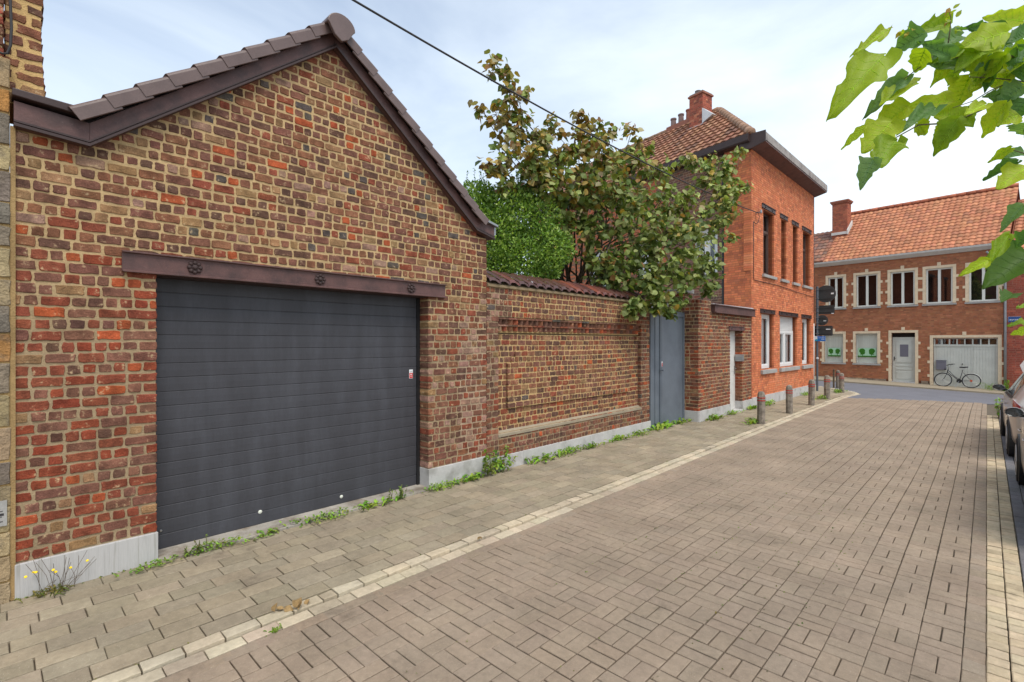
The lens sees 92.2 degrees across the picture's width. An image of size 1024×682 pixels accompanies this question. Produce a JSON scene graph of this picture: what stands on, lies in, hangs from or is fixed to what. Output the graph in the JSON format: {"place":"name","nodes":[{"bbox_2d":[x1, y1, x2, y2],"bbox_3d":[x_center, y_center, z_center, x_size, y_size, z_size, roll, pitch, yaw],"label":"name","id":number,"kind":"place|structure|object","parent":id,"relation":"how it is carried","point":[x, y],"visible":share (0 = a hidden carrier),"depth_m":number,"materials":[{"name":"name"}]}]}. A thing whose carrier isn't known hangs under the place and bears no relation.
{"place":"outdoors","nodes":[
{"label":"outdoors","id":0,"kind":"place"},
{"bbox_2d":[0,386,854,681],"bbox_3d":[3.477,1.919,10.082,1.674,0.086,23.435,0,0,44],"label":"pavement","id":1,"kind":"structure","parent":0,"point":[191,598],"depth_m":4.13,"materials":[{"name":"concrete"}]},
{"bbox_2d":[0,0,45,604],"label":"neighbour house","id":2,"kind":"structure","parent":1,"relation":"on","point":[21,65],"depth_m":3.58,"materials":[{"name":"brick"}]},
{"bbox_2d":[0,0,12,54],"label":"wall cable","id":3,"kind":"object","parent":2,"relation":"attached to","point":[7,52],"depth_m":3.54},
{"bbox_2d":[15,551,90,603],"bbox_3d":[-3.409,1.738,3.705,0.416,0.287,0.243,0,0,-21],"label":"ragwort","id":4,"kind":"object","parent":1,"relation":"on","point":[53,590],"visible":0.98,"depth_m":3.70,"materials":[{"name":"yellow plant"}]},
{"bbox_2d":[114,554,181,577],"bbox_3d":[-3.016,1.847,4.080,0.170,0.074,0.456,0,0,40],"label":"weed","id":5,"kind":"object","parent":1,"relation":"on","point":[149,566],"visible":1,"depth_m":4.09,"materials":[{"name":"green plant"}]},
{"bbox_2d":[184,534,212,556],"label":"weed","id":6,"kind":"object","parent":1,"relation":"on","point":[198,547],"visible":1,"depth_m":4.37,"materials":[{"name":"green plant"}]},
{"bbox_2d":[159,534,249,561],"bbox_3d":[-2.731,1.848,4.427,0.212,0.116,0.745,0,0,44],"label":"weed","id":7,"kind":"object","parent":1,"relation":"on","point":[220,544],"visible":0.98,"depth_m":4.48,"materials":[{"name":"green plant"}]},
{"bbox_2d":[222,524,285,542],"bbox_3d":[-2.442,1.854,4.729,0.190,0.056,0.593,0,0,44],"label":"weed","id":8,"kind":"object","parent":1,"relation":"on","point":[269,532],"visible":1,"depth_m":4.80,"materials":[{"name":"green plant"}]},
{"bbox_2d":[11,13,498,598],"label":"garage building","id":9,"kind":"structure","parent":1,"relation":"on","point":[251,289],"depth_m":4.76,"materials":[{"name":"brick"}]},
{"bbox_2d":[156,278,419,549],"bbox_3d":[-2.216,0.652,5.407,0.075,2.455,2.871,0,0,44],"label":"garage door","id":10,"kind":"structure","parent":9,"relation":"in","point":[273,403],"depth_m":5.13,"materials":[{"name":"metal"}]},
{"bbox_2d":[277,507,359,528],"bbox_3d":[-2.004,1.848,5.166,0.253,0.110,0.865,0,0,44],"label":"weed","id":11,"kind":"object","parent":1,"relation":"on","point":[323,514],"visible":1,"depth_m":5.19,"materials":[{"name":"green plant"}]},
{"bbox_2d":[354,494,402,510],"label":"weed","id":12,"kind":"object","parent":1,"relation":"on","point":[371,504],"visible":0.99,"depth_m":5.63,"materials":[{"name":"green plant"}]},
{"bbox_2d":[388,485,407,502],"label":"weed","id":13,"kind":"object","parent":1,"relation":"on","point":[401,492],"visible":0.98,"depth_m":5.86,"materials":[{"name":"green plant"}]},
{"bbox_2d":[410,477,466,492],"bbox_3d":[-0.952,1.839,6.315,0.279,0.130,0.852,0,0,44],"label":"weed","id":14,"kind":"object","parent":1,"relation":"on","point":[440,485],"visible":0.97,"depth_m":6.29,"materials":[{"name":"green plant"}]},
{"bbox_2d":[446,472,484,484],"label":"weed","id":15,"kind":"object","parent":1,"relation":"on","point":[473,476],"visible":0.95,"depth_m":6.67,"materials":[{"name":"green plant"}]},
{"bbox_2d":[482,445,517,476],"bbox_3d":[-0.233,1.681,7.035,0.348,0.448,0.688,0,0,44],"label":"weed","id":16,"kind":"object","parent":1,"relation":"on","point":[496,464],"visible":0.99,"depth_m":7.04,"materials":[{"name":"green plant"}]},
{"bbox_2d":[525,449,565,464],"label":"weed","id":17,"kind":"object","parent":1,"relation":"on","point":[546,457],"visible":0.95,"depth_m":7.80,"materials":[{"name":"green plant"}]},
{"bbox_2d":[551,444,581,456],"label":"weed","id":18,"kind":"object","parent":1,"relation":"on","point":[567,450],"visible":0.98,"depth_m":8.27,"materials":[{"name":"green plant"}]},
{"bbox_2d":[486,270,650,472],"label":"garden wall","id":19,"kind":"structure","parent":1,"relation":"on","point":[567,364],"depth_m":8.31,"materials":[{"name":"brick"}]},
{"bbox_2d":[649,305,684,428],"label":"metal gate","id":20,"kind":"structure","parent":19,"relation":"attached to","point":[667,370],"depth_m":11.16,"materials":[{"name":"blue metal"}]},
{"bbox_2d":[578,441,604,449],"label":"weed","id":21,"kind":"object","parent":1,"relation":"on","point":[592,445],"visible":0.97,"depth_m":8.74,"materials":[{"name":"green plant"}]},
{"bbox_2d":[467,49,753,321],"bbox_3d":[2.716,-1.666,10.873,2.885,7.154,7.992,0,0,72],"label":"hazel tree","id":22,"kind":"object","parent":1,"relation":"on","point":[585,193],"visible":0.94,"depth_m":9.91,"materials":[{"name":"green plant"}]},
{"bbox_2d":[605,434,628,442],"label":"weed","id":23,"kind":"object","parent":1,"relation":"on","point":[617,438],"visible":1,"depth_m":9.40,"materials":[{"name":"green plant"}]},
{"bbox_2d":[626,428,654,438],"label":"weed","id":24,"kind":"object","parent":1,"relation":"on","point":[640,433],"visible":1,"depth_m":9.91,"materials":[{"name":"green plant"}]},
{"bbox_2d":[646,420,675,430],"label":"weed","id":25,"kind":"object","parent":1,"relation":"on","point":[664,424],"visible":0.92,"depth_m":10.65,"materials":[{"name":"green plant"}]},
{"bbox_2d":[664,289,693,306],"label":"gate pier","id":26,"kind":"structure","parent":1,"relation":"on","point":[686,296],"depth_m":11.97,"materials":[{"name":"brick"}]},
{"bbox_2d":[674,417,691,424],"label":"weed","id":27,"kind":"object","parent":1,"relation":"on","point":[680,421],"visible":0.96,"depth_m":11.41,"materials":[{"name":"green plant"}]},
{"bbox_2d":[651,299,756,422],"bbox_3d":[4.568,0.375,13.793,3.165,3.050,3.580,0,0,44],"label":"brick annex","id":28,"kind":"object","parent":1,"relation":"on","point":[718,377],"visible":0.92,"depth_m":12.25,"materials":[{"name":"red brick"}]},
{"bbox_2d":[730,331,736,408],"bbox_3d":[5.887,0.769,13.346,0.139,2.138,0.851,0,0,44],"label":"door","id":29,"kind":"structure","parent":28,"relation":"in","point":[732,333],"depth_m":13.50,"materials":[{"name":"white paint"}]},
{"bbox_2d":[735,354,743,360],"bbox_3d":[6.246,0.435,13.532,0.221,0.190,0.081,0,0,44],"label":"letterbox","id":30,"kind":"object","parent":28,"relation":"attached to","point":[739,357],"visible":1,"depth_m":13.50,"materials":[{"name":"silver metal"}]},
{"bbox_2d":[705,414,727,420],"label":"weed","id":31,"kind":"object","parent":1,"relation":"on","point":[714,417],"visible":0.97,"depth_m":11.87,"materials":[{"name":"green plant"}]},
{"bbox_2d":[724,408,743,414],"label":"weed","id":32,"kind":"object","parent":1,"relation":"on","point":[731,413],"visible":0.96,"depth_m":12.75,"materials":[{"name":"green plant"}]},
{"bbox_2d":[748,405,756,409],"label":"weed","id":33,"kind":"object","parent":1,"relation":"on","point":[753,407],"visible":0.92,"depth_m":13.77,"materials":[{"name":"green plant"}]},
{"bbox_2d":[739,417,766,423],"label":"weed","id":34,"kind":"object","parent":1,"relation":"on","point":[751,420],"visible":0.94,"depth_m":11.35,"materials":[{"name":"green plant"}]},
{"bbox_2d":[757,391,765,424],"bbox_3d":[5.722,1.534,11.322,0.172,0.802,0.172,0,1,38],"label":"bollard","id":35,"kind":"object","parent":1,"relation":"on","point":[761,397],"visible":0.79,"depth_m":11.26,"materials":[{"name":"concrete"}]},
{"bbox_2d":[765,399,774,405],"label":"weed","id":36,"kind":"object","parent":1,"relation":"on","point":[773,401],"visible":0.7,"depth_m":14.67,"materials":[{"name":"green plant"}]},
{"bbox_2d":[786,385,792,413],"bbox_3d":[7.308,1.534,12.996,0.172,0.802,0.172,0,-1,29],"label":"bollard","id":37,"kind":"object","parent":1,"relation":"on","point":[789,399],"visible":0.79,"depth_m":12.93,"materials":[{"name":"concrete"}]},
{"bbox_2d":[808,379,814,405],"bbox_3d":[8.926,1.524,14.689,0.172,0.822,0.172,1,1,44],"label":"bollard","id":38,"kind":"object","parent":1,"relation":"on","point":[811,391],"visible":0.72,"depth_m":14.62,"materials":[{"name":"concrete"}]},
{"bbox_2d":[816,286,818,390],"bbox_3d":[11.834,-0.070,19.103,0.112,4.159,0.101,0,0,44],"label":"sign pole","id":39,"kind":"object","parent":1,"relation":"on","point":[817,309],"visible":0.95,"depth_m":19.07,"materials":[{"name":"grey metal"}]},
{"bbox_2d":[815,336,825,340],"bbox_3d":[11.861,-0.126,18.984,0.362,0.192,0.010,0,0,44],"label":"blue sign","id":40,"kind":"object","parent":39,"relation":"attached to","point":[820,338],"visible":1,"depth_m":18.97,"materials":[{"name":"blue metal"}]},
{"bbox_2d":[815,315,827,324],"bbox_3d":[11.947,-0.840,19.019,0.404,0.398,0.141,0,0,44],"label":"traffic sign","id":41,"kind":"object","parent":39,"relation":"attached to","point":[823,320],"visible":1,"depth_m":19.05,"materials":[{"name":"black metal"}]},
{"bbox_2d":[814,326,832,335],"bbox_3d":[11.960,-0.430,19.007,0.670,0.380,0.141,0,0,44],"label":"traffic sign","id":42,"kind":"object","parent":39,"relation":"attached to","point":[825,330],"visible":0.91,"depth_m":19.00,"materials":[{"name":"black metal"}]},
{"bbox_2d":[815,305,834,313],"bbox_3d":[12.023,-1.240,18.947,0.615,0.340,0.141,0,0,44],"label":"traffic sign","id":43,"kind":"object","parent":39,"relation":"attached to","point":[826,309],"visible":1,"depth_m":18.96,"materials":[{"name":"black metal"}]},
{"bbox_2d":[815,285,835,301],"bbox_3d":[12.039,-1.850,18.932,0.659,0.657,0.141,0,0,44],"label":"traffic sign","id":44,"kind":"object","parent":39,"relation":"attached to","point":[827,293],"visible":1,"depth_m":18.96,"materials":[{"name":"black metal"}]},
{"bbox_2d":[815,395,826,399],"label":"weed","id":45,"kind":"object","parent":1,"relation":"on","point":[820,396],"visible":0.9,"depth_m":16.20,"materials":[{"name":"green plant"}]},
{"bbox_2d":[824,375,829,398],"bbox_3d":[10.395,1.517,16.266,0.183,0.842,0.183,0,0,26],"label":"bollard","id":46,"kind":"object","parent":1,"relation":"on","point":[827,386],"visible":0.79,"depth_m":16.20,"materials":[{"name":"concrete"}]},
{"bbox_2d":[836,370,839,387],"bbox_3d":[13.727,1.578,20.756,0.167,0.792,0.167,0,0,32],"label":"bollard","id":47,"kind":"object","parent":1,"relation":"on","point":[837,377],"visible":0.72,"depth_m":20.70,"materials":[{"name":"concrete"}]},
{"bbox_2d":[839,373,843,392],"bbox_3d":[12.528,1.577,18.732,0.172,0.792,0.172,-1,-2,38],"label":"bollard","id":48,"kind":"object","parent":1,"relation":"on","point":[841,380],"visible":0.81,"depth_m":18.67,"materials":[{"name":"concrete"}]},
{"bbox_2d":[3,0,1023,274],"label":"sky","id":49,"kind":"structure","parent":0,"point":[777,66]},
{"bbox_2d":[141,398,1023,681],"bbox_3d":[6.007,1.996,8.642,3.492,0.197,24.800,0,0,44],"label":"road","id":50,"kind":"structure","parent":0,"point":[513,609],"depth_m":3.85,"materials":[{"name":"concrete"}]},
{"bbox_2d":[14,396,869,681],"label":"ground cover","id":51,"kind":"object","parent":50,"relation":"on","point":[556,583],"visible":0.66,"depth_m":4.04,"materials":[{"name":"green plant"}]},
{"bbox_2d":[814,376,1003,394],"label":"pavement","id":52,"kind":"structure","parent":0,"point":[915,385],"depth_m":22.07,"materials":[{"name":"beige concrete"}]},
{"bbox_2d":[934,364,980,387],"bbox_3d":[19.676,1.493,21.754,0.552,1.025,1.540,0,0,-28],"label":"bicycle","id":53,"kind":"object","parent":52,"relation":"on","point":[958,380],"visible":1,"depth_m":21.65,"materials":[{"name":"black metal"}]},
{"bbox_2d":[1003,379,1008,390],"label":"weed","id":54,"kind":"object","parent":52,"relation":"on","point":[1006,385],"visible":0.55,"depth_m":20.48,"materials":[{"name":"green plant"}]},
{"bbox_2d":[1007,199,1023,388],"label":"end house","id":55,"kind":"structure","parent":52,"relation":"on","point":[1015,357],"depth_m":20.54,"materials":[{"name":"brick"}]},
{"bbox_2d":[1008,316,1020,321],"bbox_3d":[20.920,-0.945,20.528,0.010,0.230,0.380,0,0,-39],"label":"street sign","id":56,"kind":"object","parent":55,"relation":"attached to","point":[1013,319],"visible":0.79,"depth_m":20.55,"materials":[{"name":"blue metal"}]},
{"bbox_2d":[815,381,1003,404],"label":"cross street","id":57,"kind":"structure","parent":0,"point":[865,391],"depth_m":19.21,"materials":[{"name":"grey asphalt"}]},
{"bbox_2d":[833,369,834,387],"bbox_3d":[13.571,1.552,20.795,0.080,0.815,0.076,0,0,44],"label":"metal post","id":58,"kind":"object","parent":57,"relation":"on","point":[833,378],"visible":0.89,"depth_m":20.77,"materials":[{"name":"grey metal"}]},
{"bbox_2d":[997,409,1023,582],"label":"parking bay","id":59,"kind":"object","parent":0,"point":[1017,501],"visible":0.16,"depth_m":5.90,"materials":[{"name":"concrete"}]},
{"bbox_2d":[826,3,1023,335],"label":"leaf tree","id":60,"kind":"object","parent":59,"relation":"on","point":[982,57],"visible":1,"depth_m":2.31,"materials":[{"name":"green plant"}]},
{"bbox_2d":[994,398,1000,416],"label":"weed","id":61,"kind":"object","parent":59,"relation":"on","point":[997,404],"visible":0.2,"depth_m":12.27,"materials":[{"name":"green plant"}]},
{"bbox_2d":[992,372,1023,456],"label":"parked car","id":62,"kind":"object","parent":59,"relation":"on","point":[1013,396],"visible":0.88,"depth_m":8.15,"materials":[{"name":"beige paint"}]},
{"bbox_2d":[1004,407,1023,485],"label":"parked car","id":63,"kind":"object","parent":59,"relation":"on","point":[1019,443],"visible":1,"depth_m":6.42,"materials":[{"name":"black paint"}]},
{"bbox_3d":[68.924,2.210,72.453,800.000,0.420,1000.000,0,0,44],"label":"ground","id":64,"kind":"structure","parent":0,"visible":0},
{"bbox_2d":[463,168,577,282],"bbox_3d":[0.070,-0.684,9.427,2.432,5.172,1.433,0,0,-17],"label":"evergreen shrub","id":65,"kind":"object","parent":64,"relation":"on","point":[506,251],"visible":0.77,"depth_m":9.06,"materials":[{"name":"green plant"}]},
{"bbox_2d":[92,385,1023,681],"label":"kerb","id":66,"kind":"structure","parent":64,"relation":"on","point":[1000,655],"depth_m":3.89,"materials":[{"name":"concrete"}]},
{"bbox_2d":[264,623,282,635],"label":"grass tuft","id":67,"kind":"object","parent":66,"relation":"on","point":[274,630],"visible":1,"depth_m":3.23,"materials":[{"name":"green plant"}]},
{"bbox_2d":[271,597,309,611],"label":"dead leaf","id":68,"kind":"object","parent":66,"relation":"on","point":[297,603],"visible":1,"depth_m":3.46,"materials":[{"name":"beige plant"}]},
{"bbox_2d":[534,90,826,405],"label":"corner house","id":69,"kind":"structure","parent":64,"relation":"on","point":[767,258],"depth_m":15.75,"materials":[{"name":"brick"}]},
{"bbox_2d":[352,0,757,212],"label":"overhead cable","id":70,"kind":"object","parent":69,"relation":"attached to","point":[415,36],"visible":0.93,"depth_m":7.00,"materials":[{"name":"black rubber"}]},
{"bbox_2d":[695,229,717,273],"bbox_3d":[6.408,-2.775,15.655,0.880,1.550,0.710,0,0,56],"label":"window","id":71,"kind":"structure","parent":69,"relation":"in","point":[714,246],"depth_m":15.51,"materials":[{"name":"white plastic"}]},
{"bbox_2d":[761,314,768,368],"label":"window","id":72,"kind":"structure","parent":69,"relation":"in","point":[764,318],"depth_m":15.45,"materials":[{"name":"white plastic"}]},
{"bbox_2d":[763,213,767,274],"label":"window","id":73,"kind":"structure","parent":69,"relation":"in","point":[765,231],"depth_m":15.49,"materials":[{"name":"brown glass"}]},
{"bbox_2d":[780,316,792,366],"bbox_3d":[8.914,-0.020,16.828,0.710,1.670,1.850,0,0,45],"label":"window","id":74,"kind":"structure","parent":69,"relation":"in","point":[786,344],"depth_m":16.88,"materials":[{"name":"white plastic"}]},
{"bbox_2d":[803,234,804,284],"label":"window","id":75,"kind":"structure","parent":69,"relation":"in","point":[803,234],"depth_m":18.38,"materials":[{"name":"brown glass"}]},
{"bbox_2d":[802,319,806,363],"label":"window","id":76,"kind":"structure","parent":69,"relation":"in","point":[804,321],"depth_m":18.41,"materials":[{"name":"white plastic"}]},
{"bbox_2d":[814,231,832,262],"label":"dark roof house","id":77,"kind":"structure","parent":64,"relation":"on","point":[823,241],"depth_m":27.19,"materials":[{"name":"tile"}]},
{"bbox_2d":[814,183,1019,388],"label":"brick house","id":78,"kind":"structure","parent":64,"relation":"on","point":[909,304],"depth_m":23.48,"materials":[{"name":"brick"}]},
{"bbox_2d":[825,334,842,361],"bbox_3d":[16.818,0.320,25.726,0.854,1.474,0.072,0,0,51],"label":"window","id":79,"kind":"structure","parent":78,"relation":"in","point":[834,343],"depth_m":25.75,"materials":[{"name":"white glass"}]},
{"bbox_2d":[829,277,842,307],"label":"window","id":80,"kind":"structure","parent":78,"relation":"in","point":[836,282],"depth_m":26.04,"materials":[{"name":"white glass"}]},
{"bbox_2d":[856,333,876,362],"bbox_3d":[17.970,0.320,24.814,0.910,1.480,0.700,0,0,51],"label":"window","id":81,"kind":"structure","parent":78,"relation":"in","point":[866,344],"depth_m":24.64,"materials":[{"name":"grey paint"}]},
{"bbox_2d":[857,274,877,306],"bbox_3d":[17.964,-2.560,24.790,0.900,1.600,0.700,0,0,51],"label":"window","id":82,"kind":"structure","parent":78,"relation":"in","point":[868,284],"depth_m":24.98,"materials":[{"name":"white glass"}]},
{"bbox_2d":[891,270,914,304],"bbox_3d":[18.867,-2.560,23.687,0.930,1.600,0.700,0,0,51],"label":"window","id":83,"kind":"structure","parent":78,"relation":"in","point":[902,283],"depth_m":23.82,"materials":[{"name":"white glass"}]},
{"bbox_2d":[892,337,914,381],"bbox_3d":[18.698,0.825,23.517,0.118,2.110,0.894,0,0,-39],"label":"door","id":84,"kind":"structure","parent":78,"relation":"in","point":[903,348],"depth_m":23.52,"materials":[{"name":"grey paint"}]},
{"bbox_2d":[926,267,952,303],"bbox_3d":[19.713,-2.560,22.654,0.940,1.600,0.700,0,0,51],"label":"window","id":85,"kind":"structure","parent":78,"relation":"in","point":[939,281],"depth_m":22.80,"materials":[{"name":"white glass"}]},
{"bbox_2d":[934,338,997,388],"bbox_3d":[20.173,0.956,21.926,2.124,2.288,0.510,0,0,51],"label":"garage door","id":86,"kind":"structure","parent":78,"relation":"in","point":[980,355],"depth_m":21.73,"materials":[{"name":"grey paint"}]},
{"bbox_2d":[936,360,946,369],"bbox_3d":[19.472,1.042,22.367,0.133,0.435,0.370,0,0,-39],"label":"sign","id":87,"kind":"object","parent":86,"relation":"attached to","point":[940,364],"visible":1,"depth_m":22.34,"materials":[{"name":"grey metal"}]},
{"bbox_2d":[969,268,997,301],"bbox_3d":[20.641,-2.560,21.521,0.930,1.600,0.700,0,0,51],"label":"window","id":88,"kind":"structure","parent":78,"relation":"in","point":[976,293],"depth_m":21.76,"materials":[{"name":"white glass"}]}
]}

